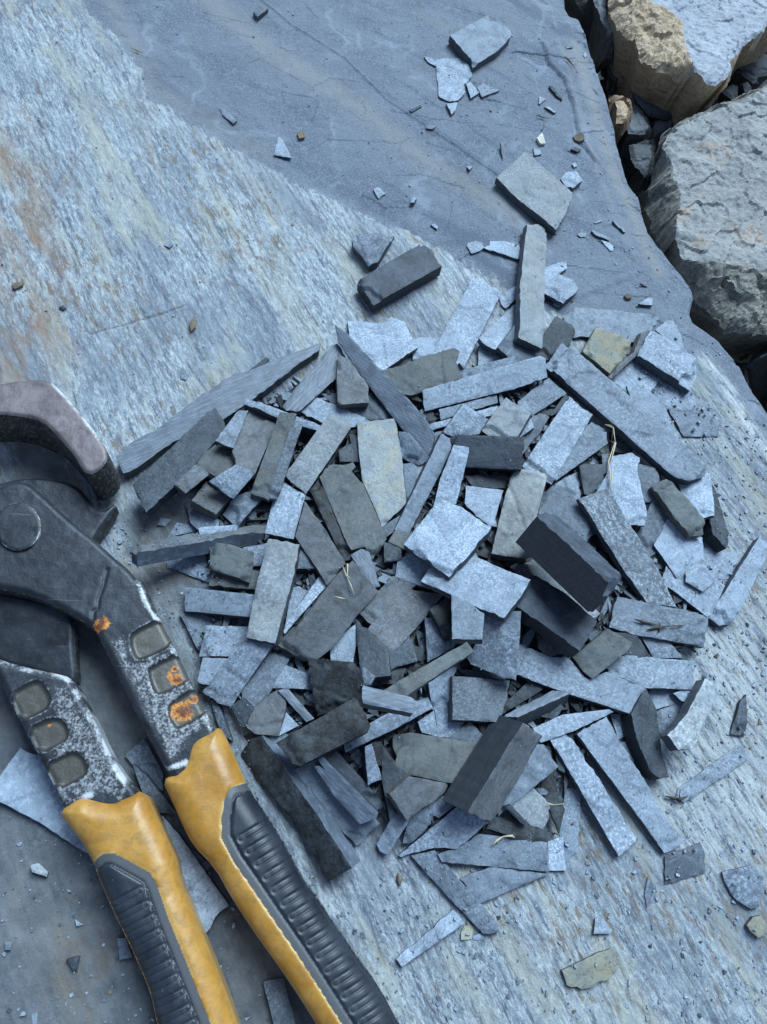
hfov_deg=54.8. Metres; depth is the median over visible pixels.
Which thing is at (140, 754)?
slate tile
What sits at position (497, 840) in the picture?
dry straw
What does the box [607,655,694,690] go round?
slate strip
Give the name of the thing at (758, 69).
stone fragment
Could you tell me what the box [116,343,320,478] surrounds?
slate strip
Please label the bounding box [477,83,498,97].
slate flake
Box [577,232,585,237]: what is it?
slate chip
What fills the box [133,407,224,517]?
slate strip
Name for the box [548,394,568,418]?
slate strip
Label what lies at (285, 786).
slate block
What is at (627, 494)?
slate tile
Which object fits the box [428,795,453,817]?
slate chip
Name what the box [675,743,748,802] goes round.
slate strip
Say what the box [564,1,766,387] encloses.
ground
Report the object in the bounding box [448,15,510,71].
slate tile
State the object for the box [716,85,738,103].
stone fragment
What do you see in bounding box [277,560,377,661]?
slate block
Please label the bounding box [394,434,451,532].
slate strip
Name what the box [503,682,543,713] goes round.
slate strip
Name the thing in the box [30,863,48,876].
slate chip
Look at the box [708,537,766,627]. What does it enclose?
slate strip
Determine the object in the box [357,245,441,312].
slate block
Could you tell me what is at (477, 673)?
slate strip
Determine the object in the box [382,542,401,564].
slate chip
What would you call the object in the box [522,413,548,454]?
slate strip
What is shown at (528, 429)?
slate tile
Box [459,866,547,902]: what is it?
slate strip
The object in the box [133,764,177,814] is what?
slate strip
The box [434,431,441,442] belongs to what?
slate strip
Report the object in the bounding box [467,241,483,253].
slate chip
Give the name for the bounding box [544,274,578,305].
slate tile
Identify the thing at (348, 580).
straw fibres
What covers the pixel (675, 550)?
slate tile
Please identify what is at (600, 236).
slate strip
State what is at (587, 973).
chip
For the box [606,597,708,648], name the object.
slate strip
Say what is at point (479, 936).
slate chip
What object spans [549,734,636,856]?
slate strip
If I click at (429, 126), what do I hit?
slate chip
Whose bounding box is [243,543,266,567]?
slate chip
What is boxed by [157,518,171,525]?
slate chip
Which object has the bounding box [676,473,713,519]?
slate tile
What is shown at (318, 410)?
slate strip
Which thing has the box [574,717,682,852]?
slate strip
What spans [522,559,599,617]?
slate strip
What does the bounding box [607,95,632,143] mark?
stone
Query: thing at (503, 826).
slate strip
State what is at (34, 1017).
slate chip
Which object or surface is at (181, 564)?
slate strip
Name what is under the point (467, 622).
slate tile
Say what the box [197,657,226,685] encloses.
slate tile
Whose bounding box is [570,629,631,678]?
slate block
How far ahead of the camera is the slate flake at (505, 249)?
0.45 m
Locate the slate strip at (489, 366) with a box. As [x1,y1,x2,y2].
[458,355,515,379]
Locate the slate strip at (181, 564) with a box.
[167,558,209,581]
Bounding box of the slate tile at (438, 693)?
[426,667,456,710]
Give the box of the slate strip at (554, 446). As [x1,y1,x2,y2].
[522,397,592,486]
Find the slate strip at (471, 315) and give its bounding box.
[432,277,501,370]
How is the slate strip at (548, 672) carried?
on the rubble
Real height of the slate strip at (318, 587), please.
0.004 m
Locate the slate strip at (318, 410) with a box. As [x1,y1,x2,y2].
[301,398,368,429]
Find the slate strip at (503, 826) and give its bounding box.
[485,816,555,841]
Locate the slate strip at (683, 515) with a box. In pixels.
[649,479,704,538]
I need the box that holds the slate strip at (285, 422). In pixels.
[251,412,296,501]
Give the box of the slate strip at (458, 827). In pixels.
[399,806,488,856]
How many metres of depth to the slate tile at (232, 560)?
0.33 m
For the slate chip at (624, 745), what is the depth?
0.33 m
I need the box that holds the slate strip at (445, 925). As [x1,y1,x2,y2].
[396,910,464,966]
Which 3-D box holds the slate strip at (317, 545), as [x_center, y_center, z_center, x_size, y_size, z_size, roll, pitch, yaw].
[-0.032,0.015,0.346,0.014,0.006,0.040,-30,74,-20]
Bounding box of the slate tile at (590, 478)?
[575,464,604,497]
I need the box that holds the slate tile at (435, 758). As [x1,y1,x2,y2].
[391,733,476,783]
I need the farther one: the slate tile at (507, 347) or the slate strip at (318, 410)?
the slate tile at (507, 347)
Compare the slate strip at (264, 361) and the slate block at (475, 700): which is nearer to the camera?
the slate block at (475, 700)
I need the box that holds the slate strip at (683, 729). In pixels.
[660,679,721,750]
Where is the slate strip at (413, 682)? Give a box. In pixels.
[385,642,473,695]
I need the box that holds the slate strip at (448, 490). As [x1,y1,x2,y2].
[432,445,468,507]
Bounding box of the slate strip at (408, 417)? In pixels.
[335,325,434,454]
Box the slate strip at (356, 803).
[314,755,377,823]
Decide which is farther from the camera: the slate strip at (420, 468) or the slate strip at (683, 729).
the slate strip at (420, 468)
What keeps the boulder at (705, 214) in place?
on the ground
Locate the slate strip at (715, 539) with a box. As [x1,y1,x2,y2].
[702,485,728,552]
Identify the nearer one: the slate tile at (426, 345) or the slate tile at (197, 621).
the slate tile at (197, 621)
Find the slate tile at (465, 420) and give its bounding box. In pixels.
[441,403,487,437]
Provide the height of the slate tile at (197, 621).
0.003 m
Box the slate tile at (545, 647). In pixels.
[535,634,564,656]
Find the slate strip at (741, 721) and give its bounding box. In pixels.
[729,694,746,735]
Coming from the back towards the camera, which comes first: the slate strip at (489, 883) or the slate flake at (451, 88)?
the slate flake at (451, 88)
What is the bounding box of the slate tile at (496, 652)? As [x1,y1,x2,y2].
[467,611,520,679]
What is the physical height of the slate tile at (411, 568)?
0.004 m
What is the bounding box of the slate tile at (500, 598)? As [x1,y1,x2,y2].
[421,556,529,622]
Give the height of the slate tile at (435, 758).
0.006 m
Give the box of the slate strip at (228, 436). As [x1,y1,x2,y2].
[215,410,247,448]
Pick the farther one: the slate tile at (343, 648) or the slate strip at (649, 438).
the slate strip at (649, 438)
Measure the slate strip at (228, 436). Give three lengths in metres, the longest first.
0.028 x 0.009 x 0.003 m
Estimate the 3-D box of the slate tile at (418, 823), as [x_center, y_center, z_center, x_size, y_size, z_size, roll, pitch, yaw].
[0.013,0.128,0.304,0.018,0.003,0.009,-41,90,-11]
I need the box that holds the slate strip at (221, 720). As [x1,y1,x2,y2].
[209,698,233,740]
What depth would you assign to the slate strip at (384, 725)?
0.31 m
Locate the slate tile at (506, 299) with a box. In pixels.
[498,286,515,309]
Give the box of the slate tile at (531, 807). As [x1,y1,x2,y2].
[511,788,549,828]
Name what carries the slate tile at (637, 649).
on the rubble
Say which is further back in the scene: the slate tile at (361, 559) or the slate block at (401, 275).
the slate block at (401, 275)
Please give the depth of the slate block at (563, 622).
0.33 m
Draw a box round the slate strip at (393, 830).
[377,811,409,853]
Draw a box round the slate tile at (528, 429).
[518,401,533,436]
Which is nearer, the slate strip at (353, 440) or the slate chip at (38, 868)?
the slate chip at (38, 868)
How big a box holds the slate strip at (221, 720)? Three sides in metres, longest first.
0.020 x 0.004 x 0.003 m
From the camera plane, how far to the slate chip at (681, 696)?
0.34 m
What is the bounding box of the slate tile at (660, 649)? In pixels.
[641,638,682,658]
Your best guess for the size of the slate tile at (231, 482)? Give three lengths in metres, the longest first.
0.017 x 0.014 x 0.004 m
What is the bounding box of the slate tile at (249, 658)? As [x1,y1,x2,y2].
[203,639,272,705]
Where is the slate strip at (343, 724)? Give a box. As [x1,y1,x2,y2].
[276,698,369,766]
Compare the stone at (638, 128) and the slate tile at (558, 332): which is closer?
the slate tile at (558, 332)
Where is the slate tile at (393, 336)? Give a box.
[347,317,417,369]
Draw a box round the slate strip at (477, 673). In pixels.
[457,669,505,679]
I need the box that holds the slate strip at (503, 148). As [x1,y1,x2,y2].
[500,142,507,160]
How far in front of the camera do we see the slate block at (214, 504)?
0.34 m
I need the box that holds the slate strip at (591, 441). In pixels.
[553,422,607,483]
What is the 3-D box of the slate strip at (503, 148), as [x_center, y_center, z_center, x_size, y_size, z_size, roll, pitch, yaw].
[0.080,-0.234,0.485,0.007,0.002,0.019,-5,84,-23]
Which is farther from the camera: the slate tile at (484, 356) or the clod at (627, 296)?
the clod at (627, 296)
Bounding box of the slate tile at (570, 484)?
[554,472,581,498]
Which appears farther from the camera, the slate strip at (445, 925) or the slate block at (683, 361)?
the slate block at (683, 361)
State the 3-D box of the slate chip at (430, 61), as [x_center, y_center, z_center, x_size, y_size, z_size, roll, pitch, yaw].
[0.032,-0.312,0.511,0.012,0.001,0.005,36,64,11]
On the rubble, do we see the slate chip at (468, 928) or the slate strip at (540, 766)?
the slate strip at (540, 766)
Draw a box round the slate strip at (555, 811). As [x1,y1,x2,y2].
[540,775,564,832]
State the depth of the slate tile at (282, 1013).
0.27 m
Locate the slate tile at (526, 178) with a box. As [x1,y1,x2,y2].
[494,152,572,235]
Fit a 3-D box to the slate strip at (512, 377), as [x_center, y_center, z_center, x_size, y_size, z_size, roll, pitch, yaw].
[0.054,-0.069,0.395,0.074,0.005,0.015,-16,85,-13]
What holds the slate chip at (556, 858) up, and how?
on the rock slab
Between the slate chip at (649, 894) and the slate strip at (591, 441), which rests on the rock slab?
the slate chip at (649, 894)
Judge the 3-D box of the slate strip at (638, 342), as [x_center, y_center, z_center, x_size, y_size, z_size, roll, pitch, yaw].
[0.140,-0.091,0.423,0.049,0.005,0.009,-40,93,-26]
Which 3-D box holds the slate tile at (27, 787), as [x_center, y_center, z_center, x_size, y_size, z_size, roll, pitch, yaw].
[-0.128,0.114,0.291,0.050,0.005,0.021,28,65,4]
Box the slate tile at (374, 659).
[356,621,391,680]
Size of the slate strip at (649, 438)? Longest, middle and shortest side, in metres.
0.105 x 0.020 x 0.008 m
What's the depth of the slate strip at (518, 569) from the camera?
0.35 m
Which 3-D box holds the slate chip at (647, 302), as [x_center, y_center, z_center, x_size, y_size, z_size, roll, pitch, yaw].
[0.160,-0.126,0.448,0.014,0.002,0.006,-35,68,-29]
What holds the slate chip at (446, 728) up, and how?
on the rubble
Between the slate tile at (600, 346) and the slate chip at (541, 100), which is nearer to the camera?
the slate tile at (600, 346)
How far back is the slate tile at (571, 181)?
0.48 m
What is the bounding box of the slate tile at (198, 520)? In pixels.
[184,494,219,530]
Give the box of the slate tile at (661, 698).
[648,690,678,708]
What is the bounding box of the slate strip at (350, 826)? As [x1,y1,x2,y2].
[294,759,379,844]
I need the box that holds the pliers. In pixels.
[0,380,398,1023]
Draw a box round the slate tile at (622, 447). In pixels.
[609,432,632,454]
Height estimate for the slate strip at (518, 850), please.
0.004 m
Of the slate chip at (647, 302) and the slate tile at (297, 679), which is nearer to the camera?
the slate tile at (297, 679)
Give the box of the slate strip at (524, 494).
[491,469,546,562]
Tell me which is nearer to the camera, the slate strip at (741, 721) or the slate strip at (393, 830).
the slate strip at (393, 830)
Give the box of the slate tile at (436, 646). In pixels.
[423,618,454,663]
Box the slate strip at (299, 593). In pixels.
[286,586,307,622]
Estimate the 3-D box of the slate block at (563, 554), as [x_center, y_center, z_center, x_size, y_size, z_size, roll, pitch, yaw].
[0.084,0.021,0.333,0.047,0.016,0.026,46,24,25]
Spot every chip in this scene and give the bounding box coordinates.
[4,941,11,949]
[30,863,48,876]
[31,1012,36,1023]
[67,956,79,970]
[75,919,82,926]
[117,937,132,959]
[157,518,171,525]
[164,241,172,247]
[168,522,195,536]
[180,372,188,379]
[192,849,211,871]
[231,698,253,726]
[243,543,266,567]
[253,5,267,20]
[279,713,298,735]
[297,550,315,570]
[338,444,355,464]
[362,666,375,686]
[369,741,384,765]
[373,187,385,198]
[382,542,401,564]
[383,516,399,538]
[388,530,410,552]
[388,638,416,669]
[409,105,421,112]
[411,197,416,204]
[417,711,437,735]
[424,56,435,66]
[426,123,435,129]
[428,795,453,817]
[430,224,437,230]
[434,709,463,737]
[446,102,457,116]
[461,921,473,939]
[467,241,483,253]
[472,933,484,939]
[476,723,489,733]
[503,804,528,824]
[533,148,540,156]
[536,133,544,145]
[538,96,545,104]
[544,107,555,113]
[547,836,565,870]
[552,303,561,307]
[560,947,619,988]
[570,147,580,153]
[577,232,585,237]
[593,916,611,933]
[600,453,610,474]
[601,240,612,251]
[608,714,624,739]
[612,221,624,232]
[621,741,633,762]
[637,298,652,306]
[644,877,655,906]
[671,685,693,702]
[744,915,766,937]
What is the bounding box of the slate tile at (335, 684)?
[308,658,363,714]
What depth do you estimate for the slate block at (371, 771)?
0.30 m
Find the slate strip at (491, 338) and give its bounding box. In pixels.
[477,304,515,353]
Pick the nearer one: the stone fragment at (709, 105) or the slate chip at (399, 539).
the slate chip at (399, 539)
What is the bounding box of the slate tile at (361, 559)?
[350,549,379,589]
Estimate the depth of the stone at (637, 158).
0.58 m
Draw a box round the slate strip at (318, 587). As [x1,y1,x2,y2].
[284,576,325,634]
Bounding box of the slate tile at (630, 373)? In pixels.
[611,360,659,395]
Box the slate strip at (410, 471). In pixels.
[403,463,418,499]
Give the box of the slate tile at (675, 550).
[652,519,703,577]
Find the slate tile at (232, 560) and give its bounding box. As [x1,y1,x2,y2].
[210,543,253,583]
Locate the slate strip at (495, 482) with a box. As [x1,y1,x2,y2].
[464,475,510,489]
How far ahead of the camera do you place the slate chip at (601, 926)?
0.30 m
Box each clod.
[12,282,23,289]
[189,318,196,332]
[297,130,304,140]
[573,133,584,142]
[624,294,632,299]
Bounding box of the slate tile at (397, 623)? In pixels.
[368,588,442,649]
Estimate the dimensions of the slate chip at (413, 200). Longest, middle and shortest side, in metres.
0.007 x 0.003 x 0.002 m
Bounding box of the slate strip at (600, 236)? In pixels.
[591,230,609,241]
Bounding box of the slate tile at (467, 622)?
[451,595,483,643]
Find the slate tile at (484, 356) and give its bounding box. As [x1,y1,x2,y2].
[477,345,503,365]
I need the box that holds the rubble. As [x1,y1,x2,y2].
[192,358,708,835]
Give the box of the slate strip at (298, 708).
[278,689,313,722]
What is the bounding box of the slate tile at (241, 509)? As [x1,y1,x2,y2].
[223,491,261,527]
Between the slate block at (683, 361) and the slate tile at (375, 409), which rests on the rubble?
the slate tile at (375, 409)
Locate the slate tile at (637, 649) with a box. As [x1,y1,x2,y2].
[615,632,649,657]
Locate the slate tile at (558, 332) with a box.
[535,316,574,361]
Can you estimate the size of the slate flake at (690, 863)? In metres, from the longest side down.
0.026 x 0.012 x 0.002 m
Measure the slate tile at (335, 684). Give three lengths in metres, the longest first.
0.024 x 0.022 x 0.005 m
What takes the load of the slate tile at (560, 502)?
on the rubble
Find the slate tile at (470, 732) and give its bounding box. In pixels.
[449,722,482,743]
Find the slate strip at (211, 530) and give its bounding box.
[198,525,236,533]
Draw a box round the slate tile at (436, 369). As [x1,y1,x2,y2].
[382,348,459,397]
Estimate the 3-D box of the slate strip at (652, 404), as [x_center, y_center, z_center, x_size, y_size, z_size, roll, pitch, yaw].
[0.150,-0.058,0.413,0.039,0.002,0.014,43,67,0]
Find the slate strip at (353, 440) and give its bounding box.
[349,434,358,464]
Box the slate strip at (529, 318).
[514,224,546,352]
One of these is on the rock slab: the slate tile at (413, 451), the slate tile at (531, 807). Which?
the slate tile at (531, 807)
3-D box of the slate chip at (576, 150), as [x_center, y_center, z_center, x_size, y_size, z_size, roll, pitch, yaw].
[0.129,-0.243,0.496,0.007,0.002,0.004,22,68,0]
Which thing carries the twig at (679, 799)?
on the rock slab
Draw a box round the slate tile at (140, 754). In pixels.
[125,738,164,790]
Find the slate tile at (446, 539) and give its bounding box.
[404,499,490,579]
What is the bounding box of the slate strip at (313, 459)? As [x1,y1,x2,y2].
[284,414,351,495]
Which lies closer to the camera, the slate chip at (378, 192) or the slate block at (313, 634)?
the slate block at (313, 634)
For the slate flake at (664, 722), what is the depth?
0.34 m
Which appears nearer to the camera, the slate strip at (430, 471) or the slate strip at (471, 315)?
the slate strip at (430, 471)
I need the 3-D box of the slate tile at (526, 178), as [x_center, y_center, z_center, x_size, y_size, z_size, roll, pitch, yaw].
[0.099,-0.203,0.469,0.054,0.006,0.038,42,69,10]
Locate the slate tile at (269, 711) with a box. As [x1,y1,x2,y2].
[247,691,285,736]
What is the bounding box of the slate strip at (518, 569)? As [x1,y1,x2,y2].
[509,563,533,575]
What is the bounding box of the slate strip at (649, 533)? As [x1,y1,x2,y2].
[636,498,667,547]
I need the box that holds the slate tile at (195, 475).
[173,464,208,494]
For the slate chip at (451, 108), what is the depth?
0.49 m
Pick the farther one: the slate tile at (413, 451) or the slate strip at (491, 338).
the slate strip at (491, 338)
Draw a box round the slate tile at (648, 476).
[637,464,659,503]
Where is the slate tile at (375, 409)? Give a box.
[321,393,392,420]
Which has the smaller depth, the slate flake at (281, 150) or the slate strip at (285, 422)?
the slate strip at (285, 422)
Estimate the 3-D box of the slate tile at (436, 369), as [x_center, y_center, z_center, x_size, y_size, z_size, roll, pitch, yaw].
[0.022,-0.073,0.395,0.047,0.005,0.020,-21,71,-17]
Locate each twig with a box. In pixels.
[634,619,682,632]
[665,792,687,802]
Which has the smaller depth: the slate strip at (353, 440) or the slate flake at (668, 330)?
the slate strip at (353, 440)
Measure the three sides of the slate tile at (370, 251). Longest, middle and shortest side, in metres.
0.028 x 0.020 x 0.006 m
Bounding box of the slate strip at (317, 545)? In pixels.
[295,502,344,586]
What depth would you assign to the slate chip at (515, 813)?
0.31 m
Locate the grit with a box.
[0,3,766,1023]
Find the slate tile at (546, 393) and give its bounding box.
[517,378,566,416]
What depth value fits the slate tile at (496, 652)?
0.32 m
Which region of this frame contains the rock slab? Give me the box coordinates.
[0,0,766,1023]
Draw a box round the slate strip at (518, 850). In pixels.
[437,834,548,871]
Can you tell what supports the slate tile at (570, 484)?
on the rubble
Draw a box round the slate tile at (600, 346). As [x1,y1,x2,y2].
[581,328,631,375]
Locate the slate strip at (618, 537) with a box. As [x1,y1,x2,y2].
[576,488,676,607]
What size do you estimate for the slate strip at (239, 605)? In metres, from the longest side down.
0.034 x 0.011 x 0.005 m
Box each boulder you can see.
[606,0,766,149]
[643,83,766,362]
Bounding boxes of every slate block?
[131,525,265,566]
[191,479,231,519]
[241,733,359,880]
[245,399,320,436]
[247,539,300,647]
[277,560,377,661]
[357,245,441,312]
[361,744,380,784]
[442,715,541,821]
[448,676,508,723]
[451,435,524,471]
[505,691,569,723]
[514,576,596,657]
[516,512,620,611]
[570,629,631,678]
[621,689,668,779]
[634,331,697,393]
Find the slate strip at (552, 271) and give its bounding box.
[545,261,566,281]
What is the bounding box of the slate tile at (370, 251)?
[352,233,393,270]
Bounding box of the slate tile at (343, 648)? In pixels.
[330,624,356,661]
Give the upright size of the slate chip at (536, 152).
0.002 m
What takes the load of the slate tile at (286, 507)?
on the rubble
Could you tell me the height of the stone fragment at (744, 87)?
0.030 m
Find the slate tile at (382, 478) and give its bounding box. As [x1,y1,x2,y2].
[356,419,405,527]
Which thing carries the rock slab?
on the ground
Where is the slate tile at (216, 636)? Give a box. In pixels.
[199,625,248,657]
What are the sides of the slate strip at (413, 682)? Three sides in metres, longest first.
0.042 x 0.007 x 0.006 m
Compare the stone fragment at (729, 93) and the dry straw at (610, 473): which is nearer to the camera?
the dry straw at (610, 473)
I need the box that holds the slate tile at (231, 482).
[209,465,254,498]
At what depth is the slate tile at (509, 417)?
0.38 m
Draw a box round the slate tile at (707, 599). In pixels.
[661,560,724,616]
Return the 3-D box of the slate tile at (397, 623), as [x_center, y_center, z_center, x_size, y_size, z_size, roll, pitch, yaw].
[0.010,0.046,0.339,0.016,0.005,0.039,41,66,10]
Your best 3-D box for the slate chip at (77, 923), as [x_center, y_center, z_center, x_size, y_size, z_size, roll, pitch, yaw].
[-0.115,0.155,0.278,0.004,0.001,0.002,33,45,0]
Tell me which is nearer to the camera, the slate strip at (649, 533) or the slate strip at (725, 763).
the slate strip at (725, 763)
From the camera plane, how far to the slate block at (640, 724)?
0.33 m
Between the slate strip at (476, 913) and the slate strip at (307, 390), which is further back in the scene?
the slate strip at (307, 390)
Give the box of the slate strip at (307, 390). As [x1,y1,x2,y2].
[282,344,344,415]
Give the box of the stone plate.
[630,91,672,120]
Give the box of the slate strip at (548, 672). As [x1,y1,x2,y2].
[516,646,645,714]
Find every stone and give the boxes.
[564,0,613,72]
[599,65,617,101]
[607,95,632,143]
[616,103,651,162]
[618,139,655,196]
[649,120,673,148]
[746,345,766,412]
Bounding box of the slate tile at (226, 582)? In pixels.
[209,570,258,590]
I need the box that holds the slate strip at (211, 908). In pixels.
[162,815,229,931]
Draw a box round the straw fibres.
[334,564,354,598]
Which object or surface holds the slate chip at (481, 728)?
on the rubble
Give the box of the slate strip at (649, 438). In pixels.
[546,343,705,484]
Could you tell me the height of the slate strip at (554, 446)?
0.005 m
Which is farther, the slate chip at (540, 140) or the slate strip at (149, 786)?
the slate chip at (540, 140)
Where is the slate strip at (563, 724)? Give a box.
[532,709,612,742]
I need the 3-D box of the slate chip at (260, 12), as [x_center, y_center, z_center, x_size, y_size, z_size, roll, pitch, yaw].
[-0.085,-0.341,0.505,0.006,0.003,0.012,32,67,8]
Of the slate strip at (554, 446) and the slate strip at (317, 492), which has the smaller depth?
the slate strip at (317, 492)
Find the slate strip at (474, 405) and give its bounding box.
[438,395,497,420]
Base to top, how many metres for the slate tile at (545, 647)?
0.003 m
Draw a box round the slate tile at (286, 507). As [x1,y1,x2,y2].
[265,482,305,541]
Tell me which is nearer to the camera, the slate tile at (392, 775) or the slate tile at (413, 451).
the slate tile at (392, 775)
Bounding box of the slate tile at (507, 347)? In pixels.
[495,325,535,361]
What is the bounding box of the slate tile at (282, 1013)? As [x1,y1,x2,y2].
[263,977,294,1023]
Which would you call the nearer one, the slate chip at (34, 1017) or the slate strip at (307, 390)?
the slate chip at (34, 1017)
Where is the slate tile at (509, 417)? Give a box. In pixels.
[482,398,530,436]
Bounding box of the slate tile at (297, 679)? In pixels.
[273,665,311,690]
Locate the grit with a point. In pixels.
(518, 981)
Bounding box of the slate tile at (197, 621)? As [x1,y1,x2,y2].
[180,613,213,651]
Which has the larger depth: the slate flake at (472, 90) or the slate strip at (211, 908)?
the slate flake at (472, 90)
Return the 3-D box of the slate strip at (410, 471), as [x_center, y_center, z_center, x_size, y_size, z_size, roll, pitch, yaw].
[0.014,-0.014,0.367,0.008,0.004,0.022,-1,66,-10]
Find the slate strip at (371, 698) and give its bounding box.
[359,685,415,716]
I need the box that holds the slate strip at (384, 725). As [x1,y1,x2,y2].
[343,697,432,753]
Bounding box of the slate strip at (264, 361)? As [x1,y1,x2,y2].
[250,357,269,369]
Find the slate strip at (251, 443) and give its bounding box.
[231,410,275,478]
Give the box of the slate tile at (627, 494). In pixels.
[597,453,646,526]
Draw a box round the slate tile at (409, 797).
[386,776,448,820]
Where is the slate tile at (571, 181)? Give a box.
[560,171,582,191]
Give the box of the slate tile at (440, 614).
[427,598,450,640]
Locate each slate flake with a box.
[187,554,207,567]
[274,137,291,158]
[436,58,471,102]
[466,82,478,98]
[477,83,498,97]
[483,241,520,260]
[651,379,696,410]
[655,320,683,347]
[657,702,681,733]
[664,842,705,883]
[668,406,718,436]
[684,564,716,592]
[701,536,723,579]
[718,550,738,578]
[721,866,763,908]
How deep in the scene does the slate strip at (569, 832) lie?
0.32 m
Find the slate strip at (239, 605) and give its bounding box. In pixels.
[184,588,254,618]
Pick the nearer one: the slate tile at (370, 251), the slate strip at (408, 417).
the slate strip at (408, 417)
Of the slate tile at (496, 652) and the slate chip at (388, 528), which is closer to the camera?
the slate tile at (496, 652)
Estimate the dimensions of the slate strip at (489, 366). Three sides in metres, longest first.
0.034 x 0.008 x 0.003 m
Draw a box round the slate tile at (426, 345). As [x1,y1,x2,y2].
[412,337,439,360]
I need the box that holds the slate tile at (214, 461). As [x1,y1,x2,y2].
[196,444,233,479]
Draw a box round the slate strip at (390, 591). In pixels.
[358,576,416,625]
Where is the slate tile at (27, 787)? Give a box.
[0,747,87,852]
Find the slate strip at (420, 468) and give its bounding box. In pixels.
[416,464,423,479]
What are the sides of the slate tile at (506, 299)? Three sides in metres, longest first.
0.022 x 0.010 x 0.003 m
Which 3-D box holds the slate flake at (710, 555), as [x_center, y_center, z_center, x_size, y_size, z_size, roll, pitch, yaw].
[0.171,0.024,0.383,0.013,0.002,0.029,14,64,-3]
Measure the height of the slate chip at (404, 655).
0.005 m
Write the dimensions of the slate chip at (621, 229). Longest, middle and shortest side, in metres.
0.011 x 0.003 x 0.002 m
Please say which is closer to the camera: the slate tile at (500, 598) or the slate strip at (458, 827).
the slate strip at (458, 827)
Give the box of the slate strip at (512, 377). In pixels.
[421,356,546,411]
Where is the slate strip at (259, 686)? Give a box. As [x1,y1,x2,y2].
[242,648,291,705]
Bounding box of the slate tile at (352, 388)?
[336,353,368,408]
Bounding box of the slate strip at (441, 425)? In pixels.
[430,406,497,431]
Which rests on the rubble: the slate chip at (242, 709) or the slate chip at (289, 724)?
the slate chip at (289, 724)
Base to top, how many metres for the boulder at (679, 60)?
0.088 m
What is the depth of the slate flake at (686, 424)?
0.42 m
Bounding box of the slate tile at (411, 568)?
[395,554,432,590]
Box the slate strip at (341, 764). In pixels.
[325,750,380,808]
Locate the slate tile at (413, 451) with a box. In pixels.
[398,431,428,465]
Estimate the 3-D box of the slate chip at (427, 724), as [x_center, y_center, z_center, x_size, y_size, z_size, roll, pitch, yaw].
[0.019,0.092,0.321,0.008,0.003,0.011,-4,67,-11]
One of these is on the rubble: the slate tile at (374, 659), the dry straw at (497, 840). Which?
the slate tile at (374, 659)
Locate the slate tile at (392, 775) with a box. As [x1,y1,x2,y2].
[380,744,409,820]
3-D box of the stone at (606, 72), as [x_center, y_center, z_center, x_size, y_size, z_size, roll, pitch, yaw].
[0.204,-0.387,0.654,0.037,0.035,0.068,4,66,-8]
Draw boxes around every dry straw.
[492,835,514,845]
[605,424,615,493]
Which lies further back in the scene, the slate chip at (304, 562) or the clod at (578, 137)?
the clod at (578, 137)
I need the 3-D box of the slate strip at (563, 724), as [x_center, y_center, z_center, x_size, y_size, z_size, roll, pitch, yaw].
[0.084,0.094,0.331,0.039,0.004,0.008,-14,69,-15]
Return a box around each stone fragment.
[702,99,714,111]
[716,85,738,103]
[727,54,766,89]
[731,70,758,89]
[738,82,751,95]
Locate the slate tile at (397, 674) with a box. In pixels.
[371,668,405,686]
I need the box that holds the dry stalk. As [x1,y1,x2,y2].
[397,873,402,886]
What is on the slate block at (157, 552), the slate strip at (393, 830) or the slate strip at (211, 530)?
the slate strip at (211, 530)
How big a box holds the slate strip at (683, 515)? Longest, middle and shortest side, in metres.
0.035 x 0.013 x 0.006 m
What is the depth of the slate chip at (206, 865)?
0.29 m
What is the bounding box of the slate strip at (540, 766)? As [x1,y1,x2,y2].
[498,744,557,815]
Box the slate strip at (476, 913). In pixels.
[411,850,498,933]
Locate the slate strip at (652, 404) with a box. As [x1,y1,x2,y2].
[626,386,673,434]
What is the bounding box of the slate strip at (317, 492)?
[309,480,350,561]
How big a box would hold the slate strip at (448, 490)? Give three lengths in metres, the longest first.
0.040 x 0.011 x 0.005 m
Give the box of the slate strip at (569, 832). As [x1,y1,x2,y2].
[559,788,580,862]
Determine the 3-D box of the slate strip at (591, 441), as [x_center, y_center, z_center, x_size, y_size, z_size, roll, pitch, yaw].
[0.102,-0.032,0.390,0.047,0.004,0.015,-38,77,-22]
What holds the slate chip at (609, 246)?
on the rock slab
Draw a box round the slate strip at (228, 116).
[220,108,236,124]
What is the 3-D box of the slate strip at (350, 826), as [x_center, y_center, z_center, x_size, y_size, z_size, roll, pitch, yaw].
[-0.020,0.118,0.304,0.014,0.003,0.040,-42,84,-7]
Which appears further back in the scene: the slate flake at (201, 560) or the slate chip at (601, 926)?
the slate flake at (201, 560)
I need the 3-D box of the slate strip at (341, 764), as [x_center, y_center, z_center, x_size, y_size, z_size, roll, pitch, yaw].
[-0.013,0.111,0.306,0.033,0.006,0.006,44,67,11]
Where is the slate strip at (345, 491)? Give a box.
[319,462,386,560]
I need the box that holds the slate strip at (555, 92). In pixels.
[548,86,561,100]
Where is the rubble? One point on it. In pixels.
(353, 759)
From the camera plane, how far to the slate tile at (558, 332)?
0.42 m
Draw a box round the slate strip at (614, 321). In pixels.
[562,307,657,343]
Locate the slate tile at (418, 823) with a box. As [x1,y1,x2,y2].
[402,806,430,842]
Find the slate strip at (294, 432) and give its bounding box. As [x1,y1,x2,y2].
[268,420,302,500]
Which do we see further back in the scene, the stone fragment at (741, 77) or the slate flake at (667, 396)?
the stone fragment at (741, 77)
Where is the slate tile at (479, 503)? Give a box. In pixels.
[463,486,502,528]
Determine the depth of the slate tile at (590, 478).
0.38 m
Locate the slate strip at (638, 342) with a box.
[607,330,648,378]
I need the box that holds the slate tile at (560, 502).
[538,485,594,541]
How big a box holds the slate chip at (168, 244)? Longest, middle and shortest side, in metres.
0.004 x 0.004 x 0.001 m

